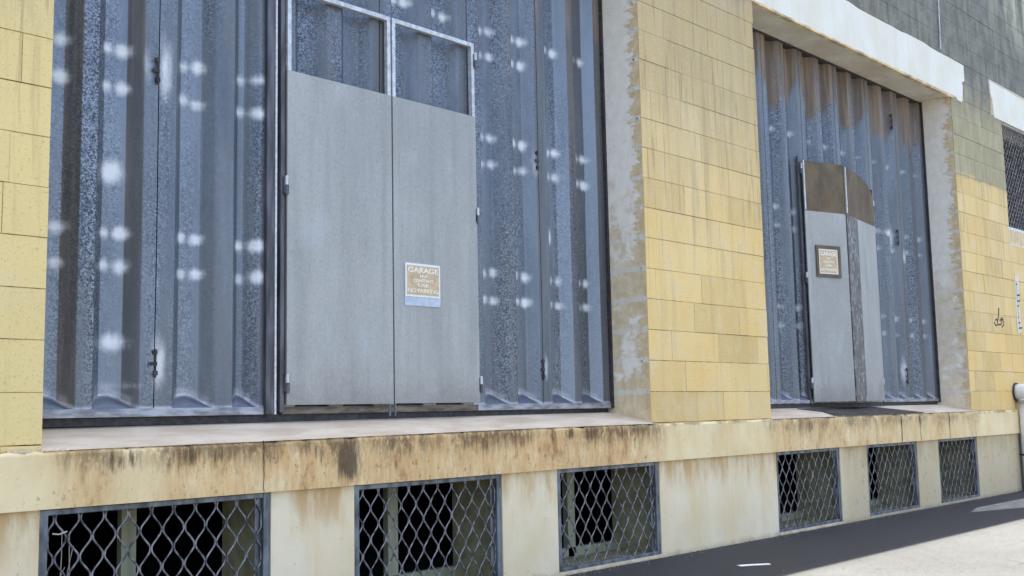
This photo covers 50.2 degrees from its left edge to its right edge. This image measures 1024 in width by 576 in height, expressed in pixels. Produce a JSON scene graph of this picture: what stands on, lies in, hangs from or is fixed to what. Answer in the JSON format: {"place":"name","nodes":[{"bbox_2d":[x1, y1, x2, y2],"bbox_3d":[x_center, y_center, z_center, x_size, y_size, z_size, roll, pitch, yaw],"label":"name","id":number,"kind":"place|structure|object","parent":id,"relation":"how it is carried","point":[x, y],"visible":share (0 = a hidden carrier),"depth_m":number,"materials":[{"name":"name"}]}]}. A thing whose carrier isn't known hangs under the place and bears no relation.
{"place":"outdoors","nodes":[
{"label":"outdoors","id":0,"kind":"place"},
{"bbox_2d":[0,0,1023,575],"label":"warehouse","id":1,"kind":"structure","parent":0,"point":[614,220],"depth_m":8.12,"materials":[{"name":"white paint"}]},
{"bbox_2d":[38,492,269,575],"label":"window","id":2,"kind":"structure","parent":1,"relation":"in","point":[245,551],"depth_m":5.94,"materials":[{"name":"paint"}]},
{"bbox_2d":[42,0,614,426],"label":"double door","id":3,"kind":"structure","parent":1,"relation":"in","point":[295,194],"depth_m":7.01,"materials":[{"name":"metal"}]},
{"bbox_2d":[404,262,440,307],"bbox_3d":[-0.614,-0.021,7.543,0.011,0.295,0.327,-7,-9,43],"label":"warning sign","id":4,"kind":"object","parent":1,"relation":"attached to","point":[421,284],"visible":1,"depth_m":7.53,"materials":[{"name":"beige metal"}]},
{"bbox_2d":[354,474,501,575],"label":"window","id":5,"kind":"structure","parent":1,"relation":"in","point":[475,514],"depth_m":7.31,"materials":[{"name":"paint"}]},
{"bbox_2d":[557,462,660,572],"bbox_3d":[0.573,1.729,8.430,0.492,0.730,1.233,-7,-9,43],"label":"window","id":6,"kind":"structure","parent":1,"relation":"in","point":[635,509],"depth_m":8.60,"materials":[{"name":"paint"}]},
{"bbox_2d":[776,448,841,532],"bbox_3d":[2.668,1.933,10.609,0.492,0.730,1.223,-7,-9,43],"label":"window","id":7,"kind":"structure","parent":1,"relation":"in","point":[818,489],"depth_m":10.85,"materials":[{"name":"paint"}]},
{"bbox_2d":[815,245,841,277],"bbox_3d":[3.379,-0.282,11.670,0.355,0.340,0.014,2,-7,-29],"label":"warning sign","id":8,"kind":"object","parent":1,"relation":"attached to","point":[828,261],"visible":1,"depth_m":11.66,"materials":[{"name":"beige metal"}]},
{"bbox_2d":[752,27,940,408],"bbox_3d":[3.729,-0.626,12.195,0.322,3.898,4.730,-7,-9,43],"label":"double door","id":9,"kind":"structure","parent":1,"relation":"in","point":[867,336],"depth_m":12.05,"materials":[{"name":"metal"}]},
{"bbox_2d":[797,406,923,415],"bbox_3d":[3.776,1.317,11.732,0.386,0.086,2.150,-7,-9,43],"label":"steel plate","id":10,"kind":"object","parent":1,"relation":"on","point":[848,411],"visible":1,"depth_m":11.57,"materials":[{"name":"grey metal"}]},
{"bbox_2d":[866,441,919,515],"bbox_3d":[3.921,2.055,11.912,0.492,0.730,1.228,-7,-9,43],"label":"window","id":11,"kind":"structure","parent":1,"relation":"in","point":[896,463],"depth_m":12.16,"materials":[{"name":"paint"}]},
{"bbox_2d":[938,437,979,502],"bbox_3d":[5.149,2.173,13.178,0.477,0.730,1.163,-7,-9,43],"label":"window","id":12,"kind":"structure","parent":1,"relation":"in","point":[957,472],"depth_m":13.42,"materials":[{"name":"paint"}]},
{"bbox_2d":[1001,121,1023,232],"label":"window","id":13,"kind":"structure","parent":1,"relation":"in","point":[1013,153],"depth_m":15.62,"materials":[{"name":"metal"}]},
{"bbox_2d":[1012,383,1023,473],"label":"drainpipe","id":14,"kind":"object","parent":1,"relation":"attached to","point":[1018,392],"visible":1,"depth_m":14.43,"materials":[{"name":"metal"}]},
{"bbox_2d":[47,469,1023,575],"bbox_3d":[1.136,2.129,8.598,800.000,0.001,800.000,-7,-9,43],"label":"ground","id":15,"kind":"structure","parent":0,"point":[891,546],"depth_m":9.56,"materials":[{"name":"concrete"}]},
{"bbox_2d":[52,531,73,575],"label":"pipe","id":16,"kind":"object","parent":15,"relation":"on","point":[61,533],"visible":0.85,"depth_m":5.33,"materials":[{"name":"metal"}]},
{"bbox_2d":[737,563,770,565],"bbox_3d":[1.801,2.058,8.129,0.261,0.004,0.063,0,-7,-13],"label":"paper scrap","id":17,"kind":"object","parent":15,"relation":"on","point":[754,564],"visible":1,"depth_m":8.12,"materials":[{"name":"white paper"}]},
{"bbox_2d":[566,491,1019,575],"bbox_3d":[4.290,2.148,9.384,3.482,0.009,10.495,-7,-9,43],"label":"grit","id":18,"kind":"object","parent":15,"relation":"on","point":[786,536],"visible":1,"depth_m":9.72,"materials":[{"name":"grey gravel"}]},
{"bbox_2d":[971,498,1023,511],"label":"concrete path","id":19,"kind":"structure","parent":15,"relation":"on","point":[1018,503],"depth_m":12.27,"materials":[{"name":"grey concrete"}]}
]}

